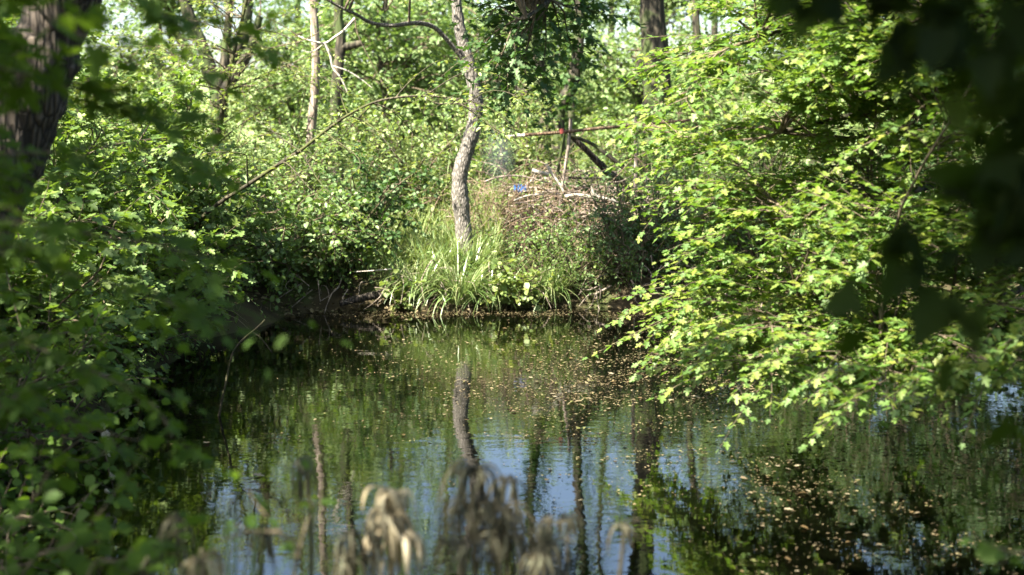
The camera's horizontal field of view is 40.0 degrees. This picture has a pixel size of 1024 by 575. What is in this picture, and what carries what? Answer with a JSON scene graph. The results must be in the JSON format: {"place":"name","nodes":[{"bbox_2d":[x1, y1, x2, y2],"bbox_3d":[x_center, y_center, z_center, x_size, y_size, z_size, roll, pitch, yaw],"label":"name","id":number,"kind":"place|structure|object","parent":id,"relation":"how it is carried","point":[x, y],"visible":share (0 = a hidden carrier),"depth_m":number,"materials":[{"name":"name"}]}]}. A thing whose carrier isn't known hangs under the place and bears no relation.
{"place":"outdoors","nodes":[
{"label":"outdoors","id":0,"kind":"place"},
{"bbox_2d":[11,93,224,369],"bbox_3d":[-2.622,-0.356,8.040,1.820,1.817,1.638,0,7,0],"label":"maple bush","id":1,"kind":"object","parent":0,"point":[107,196],"visible":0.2,"depth_m":7.86,"materials":[{"name":"green plant"}]},
{"bbox_2d":[0,0,306,162],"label":"maple spray","id":2,"kind":"object","parent":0,"point":[96,20],"visible":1,"depth_m":2.93,"materials":[{"name":"green plant"}]},
{"bbox_2d":[106,135,311,290],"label":"bramble bush","id":3,"kind":"object","parent":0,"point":[225,220],"visible":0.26,"depth_m":10.29,"materials":[{"name":"green plant"}]},
{"bbox_2d":[17,0,914,68],"label":"sky","id":4,"kind":"structure","parent":0,"point":[217,32],"materials":[{"name":"white"}]},
{"bbox_2d":[0,307,1023,574],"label":"water","id":5,"kind":"structure","parent":0,"point":[260,425],"depth_m":6.33,"materials":[{"name":"green liquid"}]},
{"bbox_2d":[379,266,425,311],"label":"round leaf plant","id":6,"kind":"object","parent":5,"relation":"on","point":[397,293],"visible":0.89,"depth_m":11.06,"materials":[{"name":"green plant"}]},
{"bbox_2d":[362,246,484,307],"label":"sedge tussock","id":7,"kind":"object","parent":5,"relation":"in","point":[414,278],"visible":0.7,"depth_m":11.13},
{"bbox_2d":[127,309,1023,574],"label":"floating leaves","id":8,"kind":"object","parent":5,"relation":"on","point":[529,311],"visible":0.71,"depth_m":7.34,"materials":[{"name":"brown plant"}]},
{"bbox_2d":[243,279,909,317],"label":"shore litter","id":9,"kind":"object","parent":5,"relation":"on","point":[385,307],"visible":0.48,"depth_m":11.15,"materials":[{"name":"brown plant"}]},
{"bbox_2d":[0,69,1023,482],"bbox_3d":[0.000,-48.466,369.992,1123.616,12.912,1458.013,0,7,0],"label":"ground","id":10,"kind":"structure","parent":0,"point":[248,319],"depth_m":11.30,"materials":[{"name":"soil"}]},
{"bbox_2d":[0,256,28,476],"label":"waterside bush","id":11,"kind":"object","parent":10,"relation":"on","point":[23,316],"visible":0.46,"depth_m":5.02,"materials":[{"name":"green plant"}]},
{"bbox_2d":[0,0,102,256],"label":"leaning tree","id":12,"kind":"object","parent":10,"relation":"on","point":[27,126],"visible":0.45,"depth_m":4.96,"materials":[{"name":"brown plant"}]},
{"bbox_2d":[0,83,280,352],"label":"maple spray","id":13,"kind":"object","parent":12,"relation":"attached to","point":[192,311],"visible":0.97,"depth_m":3.11,"materials":[{"name":"green plant"}]},
{"bbox_2d":[1,221,365,380],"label":"hanging sprig","id":14,"kind":"object","parent":12,"relation":"hanging from","point":[281,340],"visible":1,"depth_m":2.61,"materials":[{"name":"green plant"}]},
{"bbox_2d":[757,0,1023,139],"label":"hanging ivy","id":15,"kind":"object","parent":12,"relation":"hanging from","point":[934,36],"visible":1,"depth_m":1.75,"materials":[{"name":"green plant"}]},
{"bbox_2d":[816,157,1023,408],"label":"hanging ivy","id":16,"kind":"object","parent":12,"relation":"hanging from","point":[932,311],"visible":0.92,"depth_m":1.84,"materials":[{"name":"green plant"}]},
{"bbox_2d":[956,0,1023,497],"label":"hanging ivy","id":17,"kind":"object","parent":12,"relation":"hanging from","point":[1002,157],"visible":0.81,"depth_m":1.82,"materials":[{"name":"green plant"}]},
{"bbox_2d":[0,443,114,574],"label":"waterside bush","id":18,"kind":"object","parent":10,"relation":"on","point":[87,503],"visible":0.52,"depth_m":4.66,"materials":[{"name":"green plant"}]},
{"bbox_2d":[0,297,171,508],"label":"waterside bush","id":19,"kind":"object","parent":10,"relation":"on","point":[23,437],"visible":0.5,"depth_m":5.60,"materials":[{"name":"green plant"}]},
{"bbox_2d":[0,169,202,427],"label":"maple bush","id":20,"kind":"object","parent":10,"relation":"on","point":[49,290],"visible":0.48,"depth_m":6.62,"materials":[{"name":"green plant"}]},
{"bbox_2d":[0,358,209,574],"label":"corner shrub","id":21,"kind":"object","parent":10,"relation":"on","point":[131,561],"visible":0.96,"depth_m":3.01,"materials":[{"name":"green plant"}]},
{"bbox_2d":[24,211,187,398],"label":"maple bush","id":22,"kind":"object","parent":10,"relation":"on","point":[107,292],"visible":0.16,"depth_m":7.38,"materials":[{"name":"green plant"}]},
{"bbox_2d":[0,171,220,499],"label":"maple spray","id":23,"kind":"object","parent":10,"relation":"on","point":[51,358],"visible":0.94,"depth_m":3.21,"materials":[{"name":"green plant"}]},
{"bbox_2d":[3,4,221,270],"bbox_3d":[-3.047,-0.838,9.099,2.423,2.178,1.735,0,7,0],"label":"maple bush","id":24,"kind":"object","parent":10,"relation":"on","point":[190,148],"visible":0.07,"depth_m":9.12,"materials":[{"name":"green plant"}]},
{"bbox_2d":[57,6,225,157],"bbox_3d":[-4.981,-2.276,17.978,2.768,2.526,2.398,0,7,0],"label":"hedgerow tree","id":25,"kind":"object","parent":10,"relation":"on","point":[141,33],"visible":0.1,"depth_m":17.53,"materials":[{"name":"green plant"}]},
{"bbox_2d":[90,276,233,365],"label":"bank clump","id":26,"kind":"object","parent":10,"relation":"on","point":[175,324],"visible":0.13,"depth_m":8.54,"materials":[{"name":"green plant"}]},
{"bbox_2d":[74,165,262,372],"bbox_3d":[-2.265,-0.147,8.997,1.422,1.279,1.270,6,9,43],"label":"maple bush","id":27,"kind":"object","parent":10,"relation":"on","point":[159,273],"visible":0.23,"depth_m":8.81,"materials":[{"name":"green plant"}]},
{"bbox_2d":[47,43,292,268],"bbox_3d":[-2.643,-0.877,10.097,1.585,1.794,1.572,5,9,37],"label":"maple bush","id":28,"kind":"object","parent":10,"relation":"on","point":[187,104],"visible":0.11,"depth_m":10.04,"materials":[{"name":"green plant"}]},
{"bbox_2d":[157,511,196,574],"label":"withered plant","id":29,"kind":"object","parent":10,"relation":"on","point":[167,524],"visible":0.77,"depth_m":2.98,"materials":[{"name":"brown plant"}]},
{"bbox_2d":[101,0,267,113],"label":"hedgerow tree","id":30,"kind":"object","parent":10,"relation":"on","point":[171,6],"visible":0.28,"depth_m":25.37,"materials":[{"name":"green plant"}]},
{"bbox_2d":[178,547,223,574],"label":"withered plant","id":31,"kind":"object","parent":10,"relation":"on","point":[203,562],"visible":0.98,"depth_m":2.88,"materials":[{"name":"beige plant"}]},
{"bbox_2d":[176,0,262,150],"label":"forked tree","id":32,"kind":"object","parent":10,"relation":"on","point":[224,60],"visible":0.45,"depth_m":19.69,"materials":[{"name":"brown plant"}]},
{"bbox_2d":[120,78,322,228],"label":"bank bush","id":33,"kind":"object","parent":10,"relation":"on","point":[238,133],"visible":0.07,"depth_m":13.43,"materials":[{"name":"green plant"}]},
{"bbox_2d":[144,491,302,574],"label":"grass tuft","id":34,"kind":"object","parent":10,"relation":"on","point":[252,567],"visible":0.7,"depth_m":3.12,"materials":[{"name":"green plant"}]},
{"bbox_2d":[88,0,367,191],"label":"airy sapling","id":35,"kind":"object","parent":10,"relation":"on","point":[229,74],"visible":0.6,"depth_m":12.33,"materials":[{"name":"green plant"}]},
{"bbox_2d":[257,12,386,91],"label":"bare branch","id":36,"kind":"object","parent":35,"relation":"attached to","point":[334,37],"visible":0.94,"depth_m":12.42,"materials":[{"name":"brown plant"}]},
{"bbox_2d":[246,524,281,574],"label":"withered plant","id":37,"kind":"object","parent":10,"relation":"on","point":[268,543],"visible":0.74,"depth_m":3.27,"materials":[{"name":"brown plant"}]},
{"bbox_2d":[203,458,337,574],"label":"green sprig","id":38,"kind":"object","parent":10,"relation":"on","point":[249,518],"visible":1,"depth_m":2.83,"materials":[{"name":"green plant"}]},
{"bbox_2d":[195,0,366,174],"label":"hedgerow tree","id":39,"kind":"object","parent":10,"relation":"on","point":[276,121],"visible":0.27,"depth_m":24.47,"materials":[{"name":"green plant"}]},
{"bbox_2d":[253,0,323,137],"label":"slender tree","id":40,"kind":"object","parent":10,"relation":"on","point":[284,3],"visible":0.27,"depth_m":33.70,"materials":[{"name":"green plant"}]},
{"bbox_2d":[202,160,397,302],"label":"bramble bush","id":41,"kind":"object","parent":10,"relation":"on","point":[302,240],"visible":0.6,"depth_m":11.07,"materials":[{"name":"green plant"}]},
{"bbox_2d":[291,455,320,574],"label":"withered plant","id":42,"kind":"object","parent":10,"relation":"on","point":[301,469],"visible":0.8,"depth_m":3.47,"materials":[{"name":"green plant"}]},
{"bbox_2d":[203,71,409,235],"bbox_3d":[-1.920,-1.017,12.552,1.984,1.809,2.141,0,7,0],"label":"bank bush","id":43,"kind":"object","parent":10,"relation":"on","point":[316,184],"visible":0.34,"depth_m":12.49,"materials":[{"name":"green plant"}]},
{"bbox_2d":[303,0,319,192],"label":"dead tree","id":44,"kind":"object","parent":10,"relation":"on","point":[314,101],"visible":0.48,"depth_m":13.03,"materials":[{"name":"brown wood"}]},
{"bbox_2d":[295,204,373,288],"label":"bank clump","id":45,"kind":"object","parent":10,"relation":"on","point":[341,260],"visible":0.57,"depth_m":11.36,"materials":[{"name":"green plant"}]},
{"bbox_2d":[328,0,361,196],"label":"shadowed tree","id":46,"kind":"object","parent":10,"relation":"on","point":[342,45],"visible":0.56,"depth_m":16.75,"materials":[{"name":"brown plant"}]},
{"bbox_2d":[323,523,386,574],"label":"withered plant","id":47,"kind":"object","parent":10,"relation":"on","point":[349,556],"visible":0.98,"depth_m":2.97,"materials":[{"name":"beige plant"}]},
{"bbox_2d":[259,0,455,181],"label":"hedgerow tree","id":48,"kind":"object","parent":10,"relation":"on","point":[327,63],"visible":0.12,"depth_m":21.59,"materials":[{"name":"green plant"}]},
{"bbox_2d":[278,143,450,286],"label":"bramble bush","id":49,"kind":"object","parent":10,"relation":"on","point":[381,214],"visible":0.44,"depth_m":11.62,"materials":[{"name":"green plant"}]},
{"bbox_2d":[339,287,390,306],"bbox_3d":[-1.149,0.074,11.074,0.438,0.136,0.088,-4,8,-30],"label":"sunken log","id":50,"kind":"object","parent":10,"relation":"on","point":[373,295],"visible":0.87,"depth_m":11.04,"materials":[{"name":"wood"}]},
{"bbox_2d":[185,58,556,235],"bbox_3d":[-1.174,-0.709,9.353,3.014,1.628,1.242,1,7,8],"label":"arching branch","id":51,"kind":"object","parent":10,"relation":"on","point":[504,122],"visible":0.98,"depth_m":9.29,"materials":[{"name":"green plant"}]},
{"bbox_2d":[358,485,428,574],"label":"withered plant","id":52,"kind":"object","parent":10,"relation":"on","point":[386,520],"visible":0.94,"depth_m":3.06,"materials":[{"name":"beige plant"}]},
{"bbox_2d":[284,0,507,195],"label":"hedgerow tree","id":53,"kind":"object","parent":10,"relation":"on","point":[404,40],"visible":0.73,"depth_m":18.49,"materials":[{"name":"green plant"}]},
{"bbox_2d":[293,79,511,236],"bbox_3d":[-1.022,-1.083,13.202,1.977,1.717,1.377,2,7,15],"label":"bank bush","id":54,"kind":"object","parent":10,"relation":"on","point":[402,167],"visible":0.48,"depth_m":13.11,"materials":[{"name":"green plant"}]},
{"bbox_2d":[327,0,482,264],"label":"tree trunk","id":55,"kind":"object","parent":10,"relation":"on","point":[461,210],"visible":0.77,"depth_m":11.53,"materials":[{"name":"grey plant"}]},
{"bbox_2d":[313,166,515,277],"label":"tall grass","id":56,"kind":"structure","parent":10,"relation":"on","point":[409,230],"depth_m":12.00,"materials":[{"name":"plant"}]},
{"bbox_2d":[345,0,517,173],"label":"hedgerow tree","id":57,"kind":"object","parent":10,"relation":"on","point":[425,7],"visible":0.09,"depth_m":23.39,"materials":[{"name":"green plant"}]},
{"bbox_2d":[389,226,495,282],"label":"sedge tussock","id":58,"kind":"object","parent":10,"relation":"on","point":[445,249],"visible":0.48,"depth_m":11.46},
{"bbox_2d":[392,239,509,315],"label":"sedge tussock","id":59,"kind":"object","parent":10,"relation":"on","point":[456,291],"visible":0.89,"depth_m":11.07,"materials":[{"name":"plant"}]},
{"bbox_2d":[432,535,496,574],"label":"withered plant","id":60,"kind":"object","parent":10,"relation":"on","point":[463,548],"visible":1,"depth_m":2.88,"materials":[{"name":"brown plant"}]},
{"bbox_2d":[418,223,522,274],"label":"sedge tussock","id":61,"kind":"object","parent":10,"relation":"on","point":[473,257],"visible":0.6,"depth_m":11.48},
{"bbox_2d":[435,456,514,574],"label":"withered plant","id":62,"kind":"object","parent":10,"relation":"on","point":[463,472],"visible":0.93,"depth_m":2.96,"materials":[{"name":"brown plant"}]},
{"bbox_2d":[395,72,562,196],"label":"bank bush","id":63,"kind":"object","parent":10,"relation":"on","point":[487,154],"visible":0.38,"depth_m":14.16,"materials":[{"name":"green plant"}]},
{"bbox_2d":[441,255,549,312],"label":"sedge tussock","id":64,"kind":"object","parent":10,"relation":"on","point":[488,289],"visible":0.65,"depth_m":11.14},
{"bbox_2d":[389,0,616,188],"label":"hedgerow tree","id":65,"kind":"object","parent":10,"relation":"on","point":[470,15],"visible":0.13,"depth_m":19.68,"materials":[{"name":"green plant"}]},
{"bbox_2d":[467,500,541,574],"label":"withered plant","id":66,"kind":"object","parent":10,"relation":"on","point":[505,534],"visible":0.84,"depth_m":2.96,"materials":[{"name":"brown plant"}]},
{"bbox_2d":[0,143,1018,445],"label":"undergrowth","id":67,"kind":"object","parent":10,"relation":"on","point":[272,299],"visible":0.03,"depth_m":11.60,"materials":[{"name":"green plant"}]},
{"bbox_2d":[480,473,538,574],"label":"withered plant","id":68,"kind":"object","parent":10,"relation":"on","point":[513,481],"visible":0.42,"depth_m":3.16,"materials":[{"name":"brown plant"}]},
{"bbox_2d":[368,152,684,257],"bbox_3d":[0.232,-0.752,12.449,2.815,0.891,2.041,0,7,0],"label":"dead bramble","id":69,"kind":"object","parent":10,"relation":"on","point":[513,204],"visible":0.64,"depth_m":12.39,"materials":[{"name":"plant"}]},
{"bbox_2d":[237,255,829,313],"bbox_3d":[0.380,-0.019,11.157,5.174,0.463,0.660,0,7,0],"label":"shore debris","id":70,"kind":"object","parent":10,"relation":"on","point":[594,294],"visible":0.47,"depth_m":11.13,"materials":[{"name":"brown wood"}]},
{"bbox_2d":[515,546,556,574],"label":"withered plant","id":71,"kind":"object","parent":10,"relation":"on","point":[540,559],"visible":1,"depth_m":2.88,"materials":[{"name":"beige plant"}]},
{"bbox_2d":[515,3,561,173],"bbox_3d":[0.110,-3.558,15.847,2.580,5.462,1.990,-6,9,-42],"label":"ivy tree","id":72,"kind":"object","parent":10,"relation":"on","point":[551,32],"visible":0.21,"depth_m":15.80,"materials":[{"name":"green plant"}]},
{"bbox_2d":[487,199,597,275],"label":"bank clump","id":73,"kind":"object","parent":10,"relation":"on","point":[550,232],"visible":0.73,"depth_m":11.70,"materials":[{"name":"green plant"}]},
{"bbox_2d":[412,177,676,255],"bbox_3d":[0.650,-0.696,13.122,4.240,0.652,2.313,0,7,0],"label":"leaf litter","id":74,"kind":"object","parent":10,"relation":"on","point":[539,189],"visible":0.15,"depth_m":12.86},
{"bbox_2d":[420,0,673,187],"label":"dark tree","id":75,"kind":"object","parent":10,"relation":"on","point":[652,17],"visible":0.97,"depth_m":10.33,"materials":[{"name":"green plant"}]},
{"bbox_2d":[474,65,625,190],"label":"bank bush","id":76,"kind":"object","parent":10,"relation":"on","point":[522,127],"visible":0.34,"depth_m":15.04,"materials":[{"name":"green plant"}]},
{"bbox_2d":[523,514,577,574],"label":"withered plant","id":77,"kind":"object","parent":10,"relation":"on","point":[544,534],"visible":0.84,"depth_m":2.96,"materials":[{"name":"beige plant"}]},
{"bbox_2d":[504,241,613,311],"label":"sedge tussock","id":78,"kind":"object","parent":10,"relation":"on","point":[545,275],"visible":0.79,"depth_m":11.28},
{"bbox_2d":[197,146,928,302],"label":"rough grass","id":79,"kind":"structure","parent":10,"relation":"on","point":[348,181],"depth_m":12.71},
{"bbox_2d":[559,118,572,206],"bbox_3d":[0.480,-1.113,12.606,0.121,0.802,0.033,0,7,0],"label":"stake","id":80,"kind":"object","parent":10,"relation":"on","point":[567,150],"visible":0.81,"depth_m":12.59,"materials":[{"name":"brown wood"}]},
{"bbox_2d":[509,119,690,136],"bbox_3d":[0.801,-1.433,12.649,1.784,0.172,0.113,-2,7,-15],"label":"horizontal pole","id":81,"kind":"object","parent":80,"relation":"attached to","point":[562,131],"visible":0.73,"depth_m":12.56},
{"bbox_2d":[496,0,639,175],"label":"hedgerow tree","id":82,"kind":"object","parent":10,"relation":"on","point":[604,24],"visible":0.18,"depth_m":24.54,"materials":[{"name":"green plant"}]},
{"bbox_2d":[502,20,634,162],"bbox_3d":[0.875,-3.837,26.745,2.691,3.432,2.688,7,10,44],"label":"hedgerow tree","id":83,"kind":"object","parent":10,"relation":"on","point":[581,99],"visible":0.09,"depth_m":26.45,"materials":[{"name":"green plant"}]},
{"bbox_2d":[557,512,582,574],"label":"withered plant","id":84,"kind":"object","parent":10,"relation":"on","point":[569,519],"visible":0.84,"depth_m":3.08,"materials":[{"name":"beige plant"}]},
{"bbox_2d":[550,0,600,190],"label":"bent tree","id":85,"kind":"object","parent":10,"relation":"on","point":[567,99],"visible":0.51,"depth_m":16.57,"materials":[{"name":"green plant"}]},
{"bbox_2d":[426,142,801,247],"bbox_3d":[0.744,-0.783,12.712,3.632,1.050,1.710,0,7,0],"label":"brush","id":86,"kind":"object","parent":10,"relation":"on","point":[577,191],"depth_m":12.67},
{"bbox_2d":[571,133,649,201],"bbox_3d":[0.908,-1.088,12.956,0.888,0.663,0.106,-4,8,-30],"label":"fallen bough","id":87,"kind":"object","parent":86,"relation":"on","point":[594,158],"visible":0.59,"depth_m":12.83,"materials":[{"name":"wood"}]},
{"bbox_2d":[552,160,681,268],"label":"bank clump","id":88,"kind":"object","parent":10,"relation":"on","point":[604,218],"visible":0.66,"depth_m":11.64,"materials":[{"name":"green plant"}]},
{"bbox_2d":[606,518,643,574],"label":"withered plant","id":89,"kind":"object","parent":10,"relation":"on","point":[627,529],"visible":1,"depth_m":3.09,"materials":[{"name":"beige plant"}]},
{"bbox_2d":[572,197,701,298],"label":"bank clump","id":90,"kind":"object","parent":10,"relation":"on","point":[636,267],"visible":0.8,"depth_m":11.41,"materials":[{"name":"green plant"}]},
{"bbox_2d":[552,6,731,174],"bbox_3d":[1.873,-2.818,20.756,2.783,2.821,2.488,0,7,0],"label":"hedgerow tree","id":91,"kind":"object","parent":10,"relation":"on","point":[635,100],"visible":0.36,"depth_m":20.59,"materials":[{"name":"green plant"}]},
{"bbox_2d":[589,161,713,247],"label":"bank clump","id":92,"kind":"object","parent":10,"relation":"on","point":[641,198],"visible":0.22,"depth_m":11.90,"materials":[{"name":"green plant"}]},
{"bbox_2d":[571,75,733,201],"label":"bank bush","id":93,"kind":"object","parent":10,"relation":"on","point":[641,158],"visible":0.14,"depth_m":15.19,"materials":[{"name":"green plant"}]},
{"bbox_2d":[592,0,726,48],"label":"hedgerow tree","id":94,"kind":"object","parent":10,"relation":"on","point":[632,13],"visible":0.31,"depth_m":25.67,"materials":[{"name":"green plant"}]},
{"bbox_2d":[322,71,1008,160],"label":"meadow grass","id":95,"kind":"structure","parent":10,"relation":"on","point":[627,113],"depth_m":34.44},
{"bbox_2d":[603,155,733,263],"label":"bank clump","id":96,"kind":"object","parent":10,"relation":"on","point":[676,176],"visible":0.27,"depth_m":11.72,"materials":[{"name":"green plant"}]},
{"bbox_2d":[604,7,779,172],"bbox_3d":[2.912,-3.255,23.853,3.175,3.010,2.416,-3,7,-23],"label":"hedgerow tree","id":97,"kind":"object","parent":10,"relation":"on","point":[712,112],"visible":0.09,"depth_m":23.64,"materials":[{"name":"green plant"}]},
{"bbox_2d":[688,0,700,178],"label":"thin tree","id":98,"kind":"object","parent":10,"relation":"on","point":[696,29],"visible":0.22,"depth_m":20.65,"materials":[{"name":"brown plant"}]},
{"bbox_2d":[658,172,752,278],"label":"bank clump","id":99,"kind":"object","parent":10,"relation":"on","point":[691,262],"visible":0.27,"depth_m":11.42,"materials":[{"name":"green plant"}]},
{"bbox_2d":[674,145,796,253],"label":"bank clump","id":100,"kind":"object","parent":10,"relation":"on","point":[739,230],"visible":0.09,"depth_m":12.17,"materials":[{"name":"green plant"}]},
{"bbox_2d":[654,71,857,231],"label":"bank bush","id":101,"kind":"object","parent":10,"relation":"on","point":[780,165],"visible":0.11,"depth_m":13.71,"materials":[{"name":"green plant"}]},
{"bbox_2d":[680,165,831,273],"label":"bank clump","id":102,"kind":"object","parent":10,"relation":"on","point":[749,246],"visible":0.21,"depth_m":11.59,"materials":[{"name":"green plant"}]},
{"bbox_2d":[666,0,871,175],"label":"hedgerow tree","id":103,"kind":"object","parent":10,"relation":"on","point":[751,60],"visible":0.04,"depth_m":18.65,"materials":[{"name":"green plant"}]},
{"bbox_2d":[790,87,974,223],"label":"shore bush","id":104,"kind":"object","parent":10,"relation":"on","point":[913,176],"visible":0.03,"depth_m":11.81,"materials":[{"name":"green plant"}]},
{"bbox_2d":[940,527,1023,571],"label":"sprig","id":105,"kind":"object","parent":10,"relation":"on","point":[991,552],"visible":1,"depth_m":2.88,"materials":[{"name":"green plant"}]},
{"bbox_2d":[474,258,564,311],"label":"round leaf plant","id":106,"kind":"object","parent":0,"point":[503,279],"visible":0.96,"depth_m":11.06,"materials":[{"name":"green plant"}]},
{"bbox_2d":[518,206,646,307],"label":"bank clump","id":107,"kind":"object","parent":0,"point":[582,275],"visible":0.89,"depth_m":11.34,"materials":[{"name":"green plant"}]},
{"bbox_2d":[575,0,1023,452],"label":"field maple","id":108,"kind":"object","parent":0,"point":[860,215],"visible":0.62,"depth_m":6.18,"materials":[{"name":"green plant"}]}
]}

